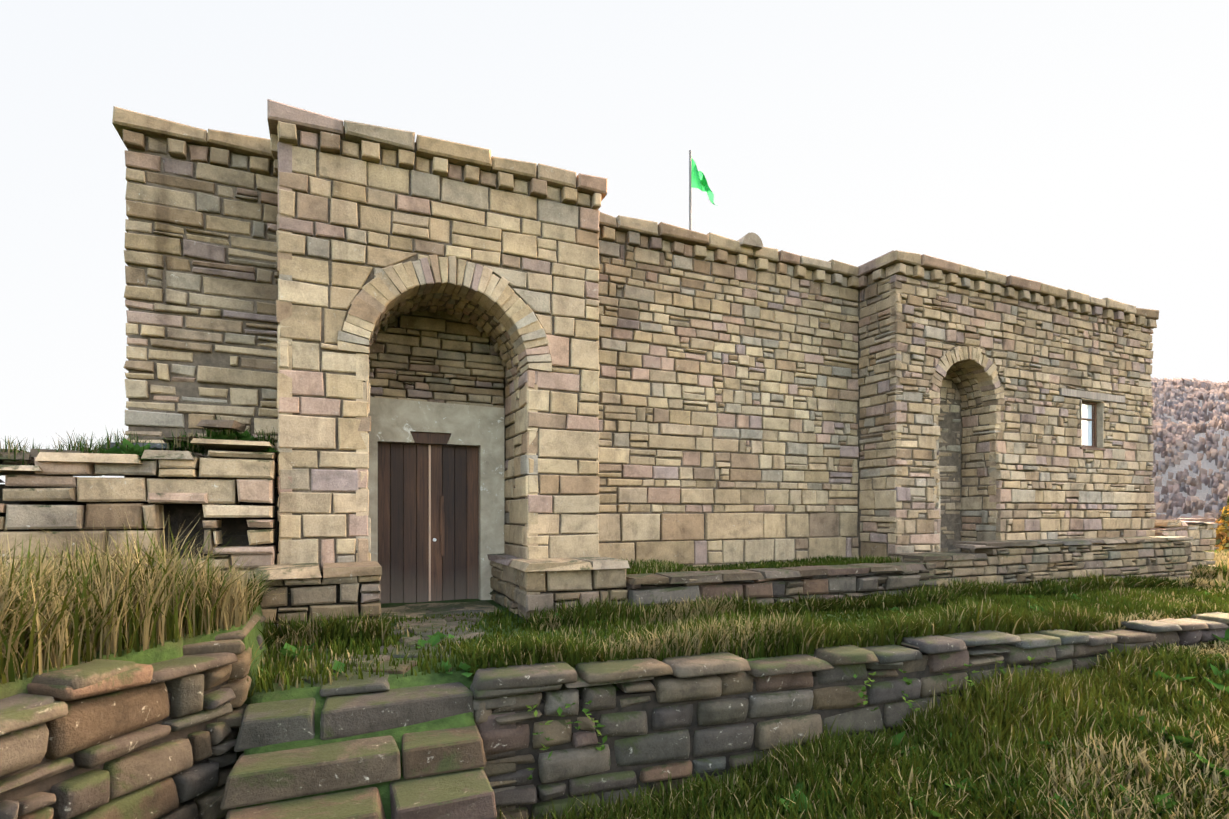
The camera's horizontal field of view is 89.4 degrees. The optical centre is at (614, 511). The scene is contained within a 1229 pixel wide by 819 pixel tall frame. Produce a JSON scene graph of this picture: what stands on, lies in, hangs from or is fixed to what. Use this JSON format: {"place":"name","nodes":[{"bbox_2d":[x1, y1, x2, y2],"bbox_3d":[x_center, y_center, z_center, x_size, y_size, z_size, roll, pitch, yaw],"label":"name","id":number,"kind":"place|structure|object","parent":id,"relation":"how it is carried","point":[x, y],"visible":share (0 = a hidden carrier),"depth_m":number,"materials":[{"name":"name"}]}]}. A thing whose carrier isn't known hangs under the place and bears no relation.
{"place":"outdoors","nodes":[
{"label":"outdoors","id":0,"kind":"place"},
{"bbox_2d":[112,106,277,487],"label":"wing wall","id":1,"kind":"structure","parent":0,"point":[132,128],"depth_m":6.07,"materials":[{"name":"beige stone"}]},
{"bbox_2d":[429,445,430,600],"bbox_3d":[-2.181,0.131,7.330,0.024,1.840,0.022,0,0,-24],"label":"door trim strip","id":2,"kind":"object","parent":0,"point":[429,522],"depth_m":7.32,"materials":[{"name":"brown wood"}]},
{"bbox_2d":[0,484,1210,818],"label":"hearting wall","id":3,"kind":"structure","parent":0,"point":[188,516],"depth_m":5.21,"materials":[{"name":"stone"}]},
{"bbox_2d":[0,599,1225,818],"bbox_3d":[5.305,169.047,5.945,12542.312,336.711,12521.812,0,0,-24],"label":"moss","id":4,"kind":"object","parent":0,"point":[168,651],"depth_m":4.12,"materials":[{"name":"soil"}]},
{"bbox_2d":[0,514,305,818],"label":"dry grass","id":5,"kind":"structure","parent":4,"relation":"on","point":[170,631],"depth_m":3.50,"materials":[{"name":"beige plant"}]},
{"bbox_2d":[220,600,499,818],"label":"stone steps","id":6,"kind":"structure","parent":4,"relation":"on","point":[429,786],"depth_m":3.77,"materials":[{"name":"stone"}]},
{"bbox_2d":[0,420,1217,632],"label":"bench walls","id":7,"kind":"structure","parent":4,"relation":"on","point":[1182,544],"depth_m":6.96,"materials":[{"name":"stone"}]},
{"bbox_2d":[0,415,277,475],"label":"grass on ruin","id":8,"kind":"structure","parent":7,"relation":"on","point":[193,448],"depth_m":5.39,"materials":[{"name":"green plant"}]},
{"bbox_2d":[0,612,1228,818],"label":"dry stone walls","id":9,"kind":"structure","parent":4,"relation":"on","point":[92,712],"depth_m":4.45,"materials":[{"name":"stone"}]},
{"bbox_2d":[128,126,1149,601],"bbox_3d":[0.900,-1.079,12.864,15.740,5.300,9.670,0,0,-24],"label":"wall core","id":10,"kind":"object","parent":4,"relation":"on","point":[954,522],"visible":0.1,"depth_m":8.01,"materials":[{"name":"stone"}]},
{"bbox_2d":[0,450,276,583],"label":"ruin wall","id":11,"kind":"structure","parent":10,"relation":"attached to","point":[253,474],"depth_m":5.26,"materials":[{"name":"stone"}]},
{"bbox_2d":[267,99,859,571],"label":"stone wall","id":12,"kind":"structure","parent":10,"relation":"attached to","point":[685,539],"depth_m":6.96,"materials":[{"name":"stone"}]},
{"bbox_2d":[368,397,939,599],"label":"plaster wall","id":13,"kind":"structure","parent":10,"relation":"attached to","point":[481,428],"depth_m":7.42,"materials":[{"name":"grey paint"}]},
{"bbox_2d":[378,431,477,603],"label":"door leaves","id":14,"kind":"object","parent":13,"relation":"attached to","point":[454,483],"visible":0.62,"depth_m":7.32,"materials":[{"name":"brown wood"}]},
{"bbox_2d":[440,496,444,555],"bbox_3d":[-2.045,0.166,7.376,0.049,0.710,0.030,0,0,-24],"label":"door handle","id":15,"kind":"object","parent":14,"relation":"attached to","point":[442,523],"visible":0.91,"depth_m":7.36,"materials":[{"name":"black metal"}]},
{"bbox_2d":[689,150,691,229],"bbox_3d":[1.096,-4.279,8.993,0.044,1.900,0.044,0,0,-24],"label":"flag pole","id":16,"kind":"object","parent":10,"relation":"on","point":[690,205],"visible":0.68,"depth_m":8.98,"materials":[{"name":"grey metal"}]},
{"bbox_2d":[691,155,714,204],"bbox_3d":[1.336,-4.884,9.105,0.491,0.650,0.197,0,0,-24],"label":"flag cloth","id":17,"kind":"object","parent":16,"relation":"attached to","point":[698,180],"visible":0.96,"depth_m":9.02,"materials":[{"name":"green fabric"}]},
{"bbox_2d":[737,232,762,249],"bbox_3d":[1.858,-3.768,8.709,0.340,0.178,0.280,0,0,-24],"label":"round parapet stone","id":18,"kind":"object","parent":10,"relation":"on","point":[752,240],"visible":0.62,"depth_m":8.58,"materials":[{"name":"beige stone"}]},
{"bbox_2d":[1079,398,1103,447],"bbox_3d":[8.281,-1.539,11.052,0.660,0.860,0.400,0,0,-24],"label":"window reveal","id":19,"kind":"object","parent":10,"relation":"attached to","point":[1100,426],"depth_m":11.02,"materials":[{"name":"grey stone"}]},
{"bbox_2d":[1080,401,1105,450],"bbox_3d":[8.334,-1.516,10.934,0.700,0.865,0.180,0,0,-24],"label":"window frame","id":20,"kind":"object","parent":19,"relation":"in","point":[1094,426],"visible":0.46,"depth_m":11.06,"materials":[{"name":"brown wood"}]},
{"bbox_2d":[1082,404,1091,445],"bbox_3d":[8.310,-1.539,10.986,0.530,0.730,0.005,0,0,-24],"label":"window glass","id":21,"kind":"object","parent":20,"relation":"in","point":[1086,427],"visible":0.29,"depth_m":11.01,"materials":[{"name":"glass"}]},
{"bbox_2d":[1059,388,1124,402],"bbox_3d":[8.371,-2.034,10.949,1.860,0.120,0.162,0,0,-24],"label":"window lintel","id":22,"kind":"structure","parent":10,"relation":"in","point":[1090,395],"depth_m":10.84,"materials":[{"name":"grey stone"}]},
{"bbox_2d":[95,428,1228,818],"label":"leafy weeds","id":23,"kind":"object","parent":4,"relation":"on","point":[139,450],"visible":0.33,"depth_m":4.90,"materials":[{"name":"green plant"}]},
{"bbox_2d":[241,563,1228,818],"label":"grass","id":24,"kind":"structure","parent":4,"relation":"on","point":[749,639],"depth_m":5.59,"materials":[{"name":"green plant"}]},
{"bbox_2d":[241,553,1228,696],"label":"lawn grass","id":25,"kind":"structure","parent":4,"relation":"on","point":[1160,599],"depth_m":6.06,"materials":[{"name":"green plant"}]},
{"bbox_2d":[620,554,901,573],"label":"platform grass","id":26,"kind":"structure","parent":4,"relation":"on","point":[825,559],"depth_m":8.22,"materials":[{"name":"green plant"}]},
{"bbox_2d":[527,640,1228,818],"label":"grass","id":27,"kind":"structure","parent":4,"relation":"on","point":[994,744],"depth_m":4.71,"materials":[{"name":"green plant"}]},
{"bbox_2d":[0,0,1228,483],"label":"sky","id":28,"kind":"structure","parent":0,"point":[1082,146],"materials":[{"name":"white"}]},
{"bbox_2d":[368,250,1158,557],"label":"rubble wall","id":29,"kind":"structure","parent":0,"point":[482,364],"depth_m":9.80,"materials":[{"name":"beige stone"}]},
{"bbox_2d":[1150,390,1228,517],"bbox_3d":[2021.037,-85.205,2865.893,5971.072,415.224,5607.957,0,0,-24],"label":"trees","id":30,"kind":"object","parent":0,"point":[1207,465],"depth_m":804.16,"materials":[{"name":"plant"}]},
{"bbox_2d":[1150,377,1228,551],"bbox_3d":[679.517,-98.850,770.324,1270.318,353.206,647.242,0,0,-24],"label":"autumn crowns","id":31,"kind":"object","parent":30,"relation":"on","point":[1174,440],"visible":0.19,"depth_m":825.17,"materials":[{"name":"plant"}]},
{"bbox_2d":[1187,549,1228,590],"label":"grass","id":32,"kind":"structure","parent":0,"point":[1221,557],"depth_m":11.99,"materials":[{"name":"beige plant"}]}
]}

